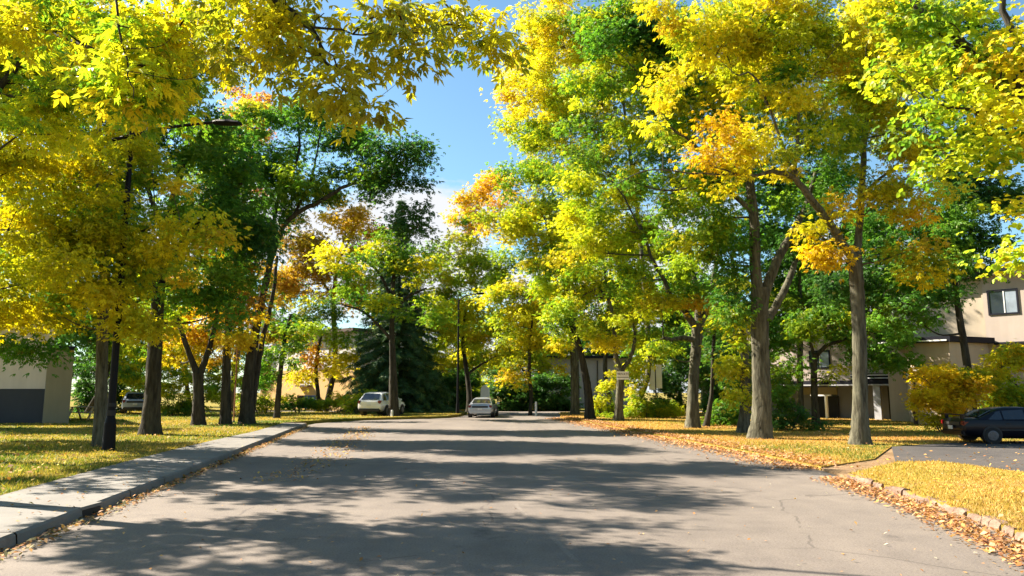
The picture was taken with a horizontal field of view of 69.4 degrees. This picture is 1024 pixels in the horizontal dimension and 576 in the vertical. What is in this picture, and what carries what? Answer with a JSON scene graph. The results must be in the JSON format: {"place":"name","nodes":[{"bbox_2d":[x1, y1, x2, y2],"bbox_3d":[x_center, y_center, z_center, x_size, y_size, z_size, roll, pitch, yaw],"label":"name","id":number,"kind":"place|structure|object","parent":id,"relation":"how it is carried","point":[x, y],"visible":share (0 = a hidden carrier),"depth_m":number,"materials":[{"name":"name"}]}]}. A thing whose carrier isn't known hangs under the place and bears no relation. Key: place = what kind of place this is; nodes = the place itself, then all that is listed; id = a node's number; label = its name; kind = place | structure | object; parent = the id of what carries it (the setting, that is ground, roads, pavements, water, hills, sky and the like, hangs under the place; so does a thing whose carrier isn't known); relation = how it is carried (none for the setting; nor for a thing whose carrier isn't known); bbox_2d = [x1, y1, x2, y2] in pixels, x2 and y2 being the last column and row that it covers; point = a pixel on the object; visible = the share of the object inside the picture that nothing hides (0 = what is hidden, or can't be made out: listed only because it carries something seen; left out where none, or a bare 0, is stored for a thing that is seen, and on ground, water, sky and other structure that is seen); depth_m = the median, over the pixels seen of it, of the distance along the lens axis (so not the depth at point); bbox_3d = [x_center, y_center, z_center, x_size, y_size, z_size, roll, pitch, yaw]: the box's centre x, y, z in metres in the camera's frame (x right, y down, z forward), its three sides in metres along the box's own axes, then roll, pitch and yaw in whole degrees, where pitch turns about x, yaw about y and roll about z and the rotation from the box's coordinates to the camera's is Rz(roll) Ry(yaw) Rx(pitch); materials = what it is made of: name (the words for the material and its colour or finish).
{"place":"outdoors","nodes":[
{"label":"outdoors","id":0,"kind":"place"},
{"bbox_2d":[0,423,306,551],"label":"pavement","id":1,"kind":"structure","parent":0,"point":[103,480],"depth_m":12.94,"materials":[{"name":"grey concrete"}]},
{"bbox_2d":[72,502,102,517],"bbox_3d":[-6.103,3.195,10.620,0.155,0.170,0.560,0,-8,0],"label":"storm drain","id":2,"kind":"object","parent":1,"relation":"in","point":[88,509],"visible":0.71,"depth_m":10.59,"materials":[{"name":"concrete"}]},
{"bbox_2d":[0,411,466,494],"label":"lawn","id":3,"kind":"structure","parent":0,"point":[357,418],"depth_m":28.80,"materials":[{"name":"plant"}]},
{"bbox_2d":[0,320,75,422],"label":"house","id":4,"kind":"structure","parent":3,"relation":"on","point":[36,395],"depth_m":38.48,"materials":[{"name":"paint"}]},
{"bbox_2d":[0,205,91,377],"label":"tree","id":5,"kind":"object","parent":3,"relation":"on","point":[21,350],"visible":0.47,"depth_m":23.94,"materials":[{"name":"green plant"}]},
{"bbox_2d":[0,0,153,343],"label":"tree","id":6,"kind":"object","parent":3,"relation":"on","point":[11,171],"visible":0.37,"depth_m":18.94,"materials":[{"name":"yellow plant"}]},
{"bbox_2d":[69,407,93,419],"bbox_3d":[-25.067,7.339,43.401,1.600,0.750,1.660,0,-8,0],"label":"picnic table","id":7,"kind":"object","parent":3,"relation":"on","point":[79,412],"visible":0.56,"depth_m":43.07,"materials":[{"name":"brown wood"}]},
{"bbox_2d":[38,250,165,413],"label":"tree","id":8,"kind":"object","parent":3,"relation":"on","point":[86,341],"visible":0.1,"depth_m":54.81,"materials":[{"name":"green plant"}]},
{"bbox_2d":[70,343,138,412],"bbox_3d":[-31.898,7.415,57.391,5.257,6.307,4.349,-1,-8,7],"label":"bush","id":9,"kind":"object","parent":3,"relation":"on","point":[84,396],"visible":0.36,"depth_m":57.01,"materials":[{"name":"green plant"}]},
{"bbox_2d":[93,340,144,413],"bbox_3d":[-29.006,6.633,55.864,4.340,5.744,3.420,1,-8,-8],"label":"bush","id":10,"kind":"object","parent":3,"relation":"on","point":[135,383],"visible":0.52,"depth_m":55.51,"materials":[{"name":"green plant"}]},
{"bbox_2d":[0,0,254,168],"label":"tree","id":11,"kind":"object","parent":3,"relation":"on","point":[29,40],"visible":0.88,"depth_m":8.27,"materials":[{"name":"yellow plant"}]},
{"bbox_2d":[0,0,259,447],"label":"tree","id":12,"kind":"object","parent":3,"relation":"on","point":[105,233],"visible":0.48,"depth_m":21.16,"materials":[{"name":"yellow plant"}]},
{"bbox_2d":[120,392,143,413],"bbox_3d":[-28.572,8.722,56.318,2.200,1.633,4.635,4,-9,-24],"label":"parked van","id":13,"kind":"object","parent":3,"relation":"on","point":[133,401],"visible":0.53,"depth_m":54.38,"materials":[{"name":"white paint"}]},
{"bbox_2d":[1,71,301,434],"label":"tree","id":14,"kind":"object","parent":3,"relation":"on","point":[225,189],"visible":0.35,"depth_m":29.47,"materials":[{"name":"green plant"}]},
{"bbox_2d":[101,119,241,450],"bbox_3d":[-9.648,-0.129,20.681,4.075,9.313,0.341,-2,-8,13],"label":"street lamp","id":15,"kind":"object","parent":3,"relation":"on","point":[109,435],"visible":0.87,"depth_m":20.68,"materials":[{"name":"black metal"}]},
{"bbox_2d":[140,359,233,415],"bbox_3d":[-22.797,6.976,51.634,6.962,4.590,4.109,0,-8,0],"label":"bush","id":16,"kind":"object","parent":3,"relation":"on","point":[184,406],"visible":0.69,"depth_m":51.34,"materials":[{"name":"green plant"}]},
{"bbox_2d":[138,265,258,424],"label":"tree","id":17,"kind":"object","parent":3,"relation":"on","point":[187,346],"visible":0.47,"depth_m":37.61,"materials":[{"name":"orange plant"}]},
{"bbox_2d":[131,225,286,399],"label":"tree","id":18,"kind":"object","parent":3,"relation":"on","point":[270,339],"visible":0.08,"depth_m":60.06,"materials":[{"name":"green plant"}]},
{"bbox_2d":[161,132,287,424],"bbox_3d":[-15.066,-0.670,37.932,7.103,15.240,5.006,-4,-9,28],"label":"tree","id":19,"kind":"object","parent":3,"relation":"on","point":[230,342],"visible":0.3,"depth_m":37.24,"materials":[{"name":"green plant"}]},
{"bbox_2d":[232,344,237,421],"bbox_3d":[-14.797,5.007,39.617,0.138,4.415,0.138,0,-8,0],"label":"metal post","id":20,"kind":"object","parent":3,"relation":"on","point":[235,388],"visible":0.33,"depth_m":39.53,"materials":[{"name":"metal"}]},
{"bbox_2d":[206,86,278,409],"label":"tree","id":21,"kind":"object","parent":3,"relation":"on","point":[266,97],"visible":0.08,"depth_m":72.70,"materials":[{"name":"yellow plant"}]},
{"bbox_2d":[231,360,276,413],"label":"bush","id":22,"kind":"object","parent":3,"relation":"on","point":[240,367],"visible":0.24,"depth_m":54.77,"materials":[{"name":"green plant"}]},
{"bbox_2d":[255,391,288,412],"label":"bush","id":23,"kind":"object","parent":3,"relation":"on","point":[264,400],"visible":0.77,"depth_m":57.94,"materials":[{"name":"green plant"}]},
{"bbox_2d":[258,315,330,417],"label":"tree","id":24,"kind":"object","parent":3,"relation":"on","point":[286,330],"visible":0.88,"depth_m":46.04,"materials":[{"name":"green plant"}]},
{"bbox_2d":[281,393,322,412],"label":"bush","id":25,"kind":"object","parent":3,"relation":"on","point":[304,403],"visible":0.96,"depth_m":56.91,"materials":[{"name":"green plant"}]},
{"bbox_2d":[77,0,539,145],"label":"tree","id":26,"kind":"object","parent":3,"relation":"on","point":[272,25],"visible":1,"depth_m":6.58,"materials":[{"name":"yellow plant"}]},
{"bbox_2d":[256,190,388,411],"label":"tree","id":27,"kind":"object","parent":3,"relation":"on","point":[352,225],"visible":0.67,"depth_m":65.71,"materials":[{"name":"orange plant"}]},
{"bbox_2d":[275,289,372,411],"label":"tree","id":28,"kind":"object","parent":3,"relation":"on","point":[343,359],"visible":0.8,"depth_m":61.52,"materials":[{"name":"yellow plant"}]},
{"bbox_2d":[199,88,450,423],"bbox_3d":[-10.163,-1.967,38.822,15.350,18.063,6.615,-3,-9,20],"label":"tree","id":29,"kind":"object","parent":3,"relation":"on","point":[290,189],"visible":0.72,"depth_m":37.83,"materials":[{"name":"green plant"}]},
{"bbox_2d":[310,390,350,412],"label":"bush","id":30,"kind":"object","parent":3,"relation":"on","point":[331,401],"visible":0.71,"depth_m":56.98,"materials":[{"name":"green plant"}]},
{"bbox_2d":[336,389,377,413],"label":"bush","id":31,"kind":"object","parent":3,"relation":"on","point":[351,403],"visible":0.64,"depth_m":54.12,"materials":[{"name":"green plant"}]},
{"bbox_2d":[302,218,459,415],"bbox_3d":[-8.984,1.866,50.044,10.845,13.638,6.174,0,-8,0],"label":"tree","id":32,"kind":"object","parent":3,"relation":"on","point":[393,268],"visible":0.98,"depth_m":50.31,"materials":[{"name":"green plant"}]},
{"bbox_2d":[358,392,404,415],"bbox_3d":[-9.099,8.118,52.025,2.200,1.633,4.635,-2,-8,14],"label":"parked car","id":33,"kind":"object","parent":3,"relation":"on","point":[378,402],"visible":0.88,"depth_m":50.15,"materials":[{"name":"white paint"}]},
{"bbox_2d":[334,199,455,412],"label":"spruce tree","id":34,"kind":"object","parent":3,"relation":"on","point":[415,377],"visible":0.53,"depth_m":60.19,"materials":[{"name":"green plant"}]},
{"bbox_2d":[413,167,524,411],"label":"tree","id":35,"kind":"object","parent":3,"relation":"on","point":[477,258],"visible":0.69,"depth_m":64.49,"materials":[{"name":"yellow plant"}]},
{"bbox_2d":[456,293,483,413],"bbox_3d":[-3.135,4.903,55.600,2.087,9.170,0.270,0,-8,3],"label":"street lamp","id":36,"kind":"object","parent":3,"relation":"on","point":[457,407],"visible":0.91,"depth_m":55.54,"materials":[{"name":"grey metal"}]},
{"bbox_2d":[70,393,700,424],"bbox_3d":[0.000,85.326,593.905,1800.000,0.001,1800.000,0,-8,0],"label":"ground","id":37,"kind":"structure","parent":0,"point":[651,396],"depth_m":300.50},
{"bbox_2d":[121,293,170,410],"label":"tree","id":38,"kind":"object","parent":37,"relation":"on","point":[136,347],"visible":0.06,"depth_m":64.33,"materials":[{"name":"green plant"}]},
{"bbox_2d":[70,401,703,410],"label":"lawn","id":39,"kind":"structure","parent":0,"point":[216,406],"depth_m":79.52,"materials":[{"name":"plant"}]},
{"bbox_2d":[4,290,93,388],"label":"tree","id":40,"kind":"object","parent":39,"relation":"on","point":[73,375],"visible":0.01,"depth_m":75.10,"materials":[{"name":"green plant"}]},
{"bbox_2d":[80,288,214,387],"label":"tree","id":41,"kind":"object","parent":39,"relation":"on","point":[143,363],"visible":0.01,"depth_m":82.90,"materials":[{"name":"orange plant"}]},
{"bbox_2d":[220,268,319,366],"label":"tree","id":42,"kind":"object","parent":39,"relation":"on","point":[282,311],"visible":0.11,"depth_m":84.14,"materials":[{"name":"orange plant"}]},
{"bbox_2d":[260,327,419,410],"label":"house","id":43,"kind":"structure","parent":39,"relation":"on","point":[298,390],"depth_m":71.67,"materials":[{"name":"beige paint"}]},
{"bbox_2d":[360,287,425,339],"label":"tree","id":44,"kind":"object","parent":39,"relation":"on","point":[371,308],"depth_m":90.62,"materials":[{"name":"green plant"}]},
{"bbox_2d":[417,316,461,388],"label":"tree","id":45,"kind":"object","parent":39,"relation":"on","point":[439,346],"visible":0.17,"depth_m":77.13,"materials":[{"name":"green plant"}]},
{"bbox_2d":[418,367,483,408],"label":"hedge","id":46,"kind":"object","parent":39,"relation":"on","point":[450,381],"visible":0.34,"depth_m":72.98,"materials":[{"name":"green plant"}]},
{"bbox_2d":[441,358,482,403],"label":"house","id":47,"kind":"structure","parent":39,"relation":"on","point":[473,372],"depth_m":82.54,"materials":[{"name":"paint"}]},
{"bbox_2d":[437,292,493,370],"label":"tree","id":48,"kind":"object","parent":39,"relation":"on","point":[452,350],"visible":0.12,"depth_m":87.67,"materials":[{"name":"green plant"}]},
{"bbox_2d":[443,320,500,391],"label":"tree","id":49,"kind":"object","parent":39,"relation":"on","point":[470,360],"visible":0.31,"depth_m":76.09,"materials":[{"name":"green plant"}]},
{"bbox_2d":[471,308,526,400],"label":"tree","id":50,"kind":"object","parent":39,"relation":"on","point":[494,362],"visible":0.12,"depth_m":79.40,"materials":[{"name":"green plant"}]},
{"bbox_2d":[492,327,560,378],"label":"tree","id":51,"kind":"object","parent":39,"relation":"on","point":[537,358],"visible":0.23,"depth_m":77.43,"materials":[{"name":"green plant"}]},
{"bbox_2d":[478,365,583,410],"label":"hedge","id":52,"kind":"object","parent":39,"relation":"on","point":[543,383],"visible":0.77,"depth_m":68.78,"materials":[{"name":"green plant"}]},
{"bbox_2d":[508,298,569,379],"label":"tree","id":53,"kind":"object","parent":39,"relation":"on","point":[549,333],"visible":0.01,"depth_m":91.77,"materials":[{"name":"green plant"}]},
{"bbox_2d":[534,298,613,355],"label":"tree","id":54,"kind":"object","parent":39,"relation":"on","point":[588,350],"visible":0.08,"depth_m":83.32,"materials":[{"name":"green plant"}]},
{"bbox_2d":[537,356,629,407],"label":"house","id":55,"kind":"structure","parent":39,"relation":"on","point":[595,366],"depth_m":79.48,"materials":[{"name":"metal"}]},
{"bbox_2d":[590,278,667,381],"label":"tree","id":56,"kind":"object","parent":39,"relation":"on","point":[629,329],"visible":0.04,"depth_m":85.37,"materials":[{"name":"green plant"}]},
{"bbox_2d":[619,264,700,396],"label":"tree","id":57,"kind":"object","parent":39,"relation":"on","point":[680,328],"visible":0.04,"depth_m":80.21,"materials":[{"name":"green plant"}]},
{"bbox_2d":[676,269,720,402],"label":"tree","id":58,"kind":"object","parent":39,"relation":"on","point":[694,299],"visible":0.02,"depth_m":89.82,"materials":[{"name":"green plant"}]},
{"bbox_2d":[782,272,821,318],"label":"tree","id":59,"kind":"object","parent":39,"relation":"on","point":[805,287],"visible":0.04,"depth_m":73.74,"materials":[{"name":"green plant"}]},
{"bbox_2d":[0,411,1023,575],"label":"road","id":60,"kind":"structure","parent":0,"point":[482,457],"depth_m":10.42,"materials":[{"name":"grey asphalt"}]},
{"bbox_2d":[0,426,309,560],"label":"kerb leaves","id":61,"kind":"object","parent":60,"relation":"on","point":[188,476],"visible":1,"depth_m":11.71,"materials":[{"name":"plant"}]},
{"bbox_2d":[468,397,499,416],"bbox_3d":[-2.026,8.499,52.827,2.140,1.403,4.735,-1,-8,4],"label":"parked car","id":62,"kind":"object","parent":60,"relation":"on","point":[482,405],"visible":0.98,"depth_m":50.83,"materials":[{"name":"silver metal"}]},
{"bbox_2d":[481,385,489,396],"bbox_3d":[-2.329,9.502,63.748,0.880,2.232,2.700,0,-8,0],"label":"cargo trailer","id":63,"kind":"object","parent":60,"relation":"on","point":[485,390],"visible":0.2,"depth_m":63.39,"materials":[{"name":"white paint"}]},
{"bbox_2d":[20,430,976,575],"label":"stray leaves","id":64,"kind":"object","parent":60,"relation":"on","point":[855,522],"visible":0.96,"depth_m":9.20,"materials":[{"name":"orange plant"}]},
{"bbox_2d":[469,276,569,415],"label":"tree","id":65,"kind":"object","parent":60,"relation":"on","point":[530,342],"visible":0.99,"depth_m":56.33,"materials":[{"name":"yellow plant"}]},
{"bbox_2d":[514,504,578,560],"bbox_3d":[0.359,3.127,9.703,0.092,0.001,4.037,1,-8,-9],"label":"road marking","id":66,"kind":"object","parent":60,"relation":"on","point":[563,548],"visible":1,"depth_m":9.09,"materials":[{"name":"white paint"}]},
{"bbox_2d":[810,475,1023,572],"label":"gutter leaves","id":67,"kind":"object","parent":60,"relation":"on","point":[930,516],"visible":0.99,"depth_m":10.01,"materials":[{"name":"orange plant"}]},
{"bbox_2d":[847,474,1023,540],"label":"kerb","id":68,"kind":"structure","parent":60,"relation":"on","point":[988,521],"depth_m":10.53,"materials":[{"name":"stone"}]},
{"bbox_2d":[1,0,1023,392],"label":"sky","id":69,"kind":"structure","parent":0,"point":[456,112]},
{"bbox_2d":[538,412,1023,469],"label":"verge","id":70,"kind":"structure","parent":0,"point":[789,441],"depth_m":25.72,"materials":[{"name":"yellow plant"}]},
{"bbox_2d":[464,151,602,418],"bbox_3d":[1.428,-0.364,47.159,8.768,17.350,5.505,2,-8,-17],"label":"tree","id":71,"kind":"object","parent":70,"relation":"on","point":[518,225],"visible":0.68,"depth_m":46.78,"materials":[{"name":"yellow plant"}]},
{"bbox_2d":[480,0,609,414],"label":"tree","id":72,"kind":"object","parent":70,"relation":"on","point":[573,356],"visible":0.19,"depth_m":58.52,"materials":[{"name":"yellow plant"}]},
{"bbox_2d":[479,175,693,411],"bbox_3d":[7.492,0.266,62.678,20.844,20.452,8.890,0,-8,0],"label":"tree","id":73,"kind":"object","parent":70,"relation":"on","point":[524,204],"visible":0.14,"depth_m":62.09,"materials":[{"name":"green plant"}]},
{"bbox_2d":[530,212,673,420],"bbox_3d":[5.393,1.513,43.976,8.830,12.740,5.048,0,-8,0],"label":"tree","id":74,"kind":"object","parent":70,"relation":"on","point":[567,301],"visible":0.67,"depth_m":43.64,"materials":[{"name":"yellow plant"}]},
{"bbox_2d":[617,371,628,379],"bbox_3d":[6.489,5.128,43.355,0.698,0.476,0.220,0,-8,0],"label":"sign","id":75,"kind":"object","parent":74,"relation":"attached to","point":[622,375],"visible":1,"depth_m":43.25,"materials":[{"name":"white paint"}]},
{"bbox_2d":[593,369,616,416],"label":"bush","id":76,"kind":"object","parent":70,"relation":"on","point":[600,400],"visible":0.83,"depth_m":50.19,"materials":[{"name":"yellow plant"}]},
{"bbox_2d":[531,139,726,427],"bbox_3d":[6.198,-0.209,35.674,10.119,13.833,5.242,2,-8,-11],"label":"tree","id":77,"kind":"object","parent":70,"relation":"on","point":[624,233],"visible":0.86,"depth_m":35.19,"materials":[{"name":"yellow plant"}]},
{"bbox_2d":[479,0,783,404],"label":"tree","id":78,"kind":"object","parent":70,"relation":"on","point":[537,77],"visible":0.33,"depth_m":53.90,"materials":[{"name":"yellow plant"}]},
{"bbox_2d":[600,347,685,417],"bbox_3d":[8.706,6.532,48.566,5.956,5.431,2.827,0,-8,0],"label":"bush","id":79,"kind":"object","parent":70,"relation":"on","point":[663,408],"visible":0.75,"depth_m":48.00,"materials":[{"name":"green plant"}]},
{"bbox_2d":[649,365,661,396],"bbox_3d":[10.107,7.237,52.013,0.908,3.650,0.088,0,-8,0],"label":"board sign","id":80,"kind":"object","parent":70,"relation":"on","point":[655,381],"visible":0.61,"depth_m":52.09,"materials":[{"name":"white paint"}]},
{"bbox_2d":[646,342,707,413],"bbox_3d":[12.381,6.940,53.783,5.236,6.285,4.237,3,-9,-23],"label":"bush","id":81,"kind":"object","parent":70,"relation":"on","point":[670,386],"visible":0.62,"depth_m":53.33,"materials":[{"name":"green plant"}]},
{"bbox_2d":[548,0,874,438],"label":"tree","id":82,"kind":"object","parent":70,"relation":"on","point":[632,44],"visible":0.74,"depth_m":28.17,"materials":[{"name":"green plant"}]},
{"bbox_2d":[684,353,751,416],"bbox_3d":[12.596,5.687,42.878,4.764,4.290,3.546,3,-9,-22],"label":"bush","id":83,"kind":"object","parent":70,"relation":"on","point":[706,388],"visible":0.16,"depth_m":42.47,"materials":[{"name":"green plant"}]},
{"bbox_2d":[689,279,751,426],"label":"tree","id":84,"kind":"object","parent":70,"relation":"on","point":[714,346],"visible":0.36,"depth_m":36.65,"materials":[{"name":"green plant"}]},
{"bbox_2d":[700,398,751,425],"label":"bush","id":85,"kind":"object","parent":70,"relation":"on","point":[723,418],"visible":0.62,"depth_m":36.98,"materials":[{"name":"green plant"}]},
{"bbox_2d":[685,204,768,432],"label":"tree","id":86,"kind":"object","parent":70,"relation":"on","point":[742,370],"visible":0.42,"depth_m":30.70,"materials":[{"name":"green plant"}]},
{"bbox_2d":[613,0,975,444],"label":"tree","id":87,"kind":"object","parent":70,"relation":"on","point":[782,67],"visible":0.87,"depth_m":24.01,"materials":[{"name":"yellow plant"}]},
{"bbox_2d":[699,314,890,419],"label":"townhouse","id":88,"kind":"structure","parent":70,"relation":"on","point":[834,401],"depth_m":48.06,"materials":[{"name":"beige paint"}]},
{"bbox_2d":[808,350,830,368],"bbox_3d":[20.472,4.762,49.247,0.070,1.199,1.423,8,-11,-43],"label":"window","id":89,"kind":"structure","parent":88,"relation":"in","point":[825,355],"depth_m":49.05,"materials":[{"name":"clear glass"}]},
{"bbox_2d":[770,365,833,431],"bbox_3d":[12.223,5.010,32.644,3.270,3.233,2.502,0,-8,0],"label":"bush","id":90,"kind":"object","parent":70,"relation":"on","point":[784,393],"visible":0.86,"depth_m":32.31,"materials":[{"name":"green plant"}]},
{"bbox_2d":[680,93,930,407],"bbox_3d":[18.511,-2.358,46.674,16.003,21.113,6.978,0,-8,0],"label":"tree","id":91,"kind":"object","parent":70,"relation":"on","point":[792,301],"visible":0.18,"depth_m":46.18,"materials":[{"name":"green plant"}]},
{"bbox_2d":[592,418,1023,521],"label":"fallen leaves","id":92,"kind":"object","parent":70,"relation":"on","point":[999,515],"visible":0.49,"depth_m":14.35,"materials":[{"name":"plant"}]},
{"bbox_2d":[770,296,936,423],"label":"tree","id":93,"kind":"object","parent":70,"relation":"on","point":[806,328],"visible":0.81,"depth_m":38.99,"materials":[{"name":"green plant"}]},
{"bbox_2d":[801,0,1023,411],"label":"tree","id":94,"kind":"object","parent":70,"relation":"on","point":[954,221],"visible":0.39,"depth_m":33.25,"materials":[{"name":"green plant"}]},
{"bbox_2d":[899,360,997,431],"bbox_3d":[18.487,4.618,31.277,4.317,3.133,2.910,0,-8,0],"label":"bush","id":95,"kind":"object","parent":70,"relation":"on","point":[953,390],"visible":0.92,"depth_m":30.92,"materials":[{"name":"yellow plant"}]},
{"bbox_2d":[878,264,1023,423],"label":"townhouse","id":96,"kind":"structure","parent":70,"relation":"on","point":[991,319],"depth_m":39.61,"materials":[{"name":"beige paint"}]},
{"bbox_2d":[986,288,1019,315],"bbox_3d":[26.236,0.748,39.531,0.070,1.351,1.420,8,-11,-43],"label":"window","id":97,"kind":"structure","parent":96,"relation":"in","point":[1005,301],"depth_m":39.51,"materials":[{"name":"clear glass"}]},
{"bbox_2d":[967,341,1023,408],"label":"bush","id":98,"kind":"object","parent":70,"relation":"on","point":[1011,393],"visible":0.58,"depth_m":31.96,"materials":[{"name":"green plant"}]},
{"bbox_2d":[821,448,894,477],"bbox_3d":[9.373,4.399,18.863,1.150,0.060,9.396,-6,-10,37],"label":"dirt apron","id":99,"kind":"object","parent":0,"point":[843,470],"visible":0.76,"depth_m":17.28,"materials":[{"name":"brown soil"}]},
{"bbox_2d":[849,459,1023,532],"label":"verge","id":100,"kind":"structure","parent":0,"point":[944,482],"depth_m":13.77,"materials":[{"name":"yellow plant"}]},
{"bbox_2d":[830,0,1023,283],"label":"tree","id":101,"kind":"object","parent":100,"relation":"on","point":[996,70],"visible":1,"depth_m":10.38,"materials":[{"name":"yellow plant"}]},
{"bbox_2d":[873,441,1023,470],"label":"driveway","id":102,"kind":"structure","parent":0,"point":[962,452],"depth_m":20.38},
{"bbox_2d":[941,406,1023,443],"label":"parked car","id":103,"kind":"object","parent":102,"relation":"on","point":[992,425],"visible":0.98,"depth_m":24.31,"materials":[{"name":"black paint"}]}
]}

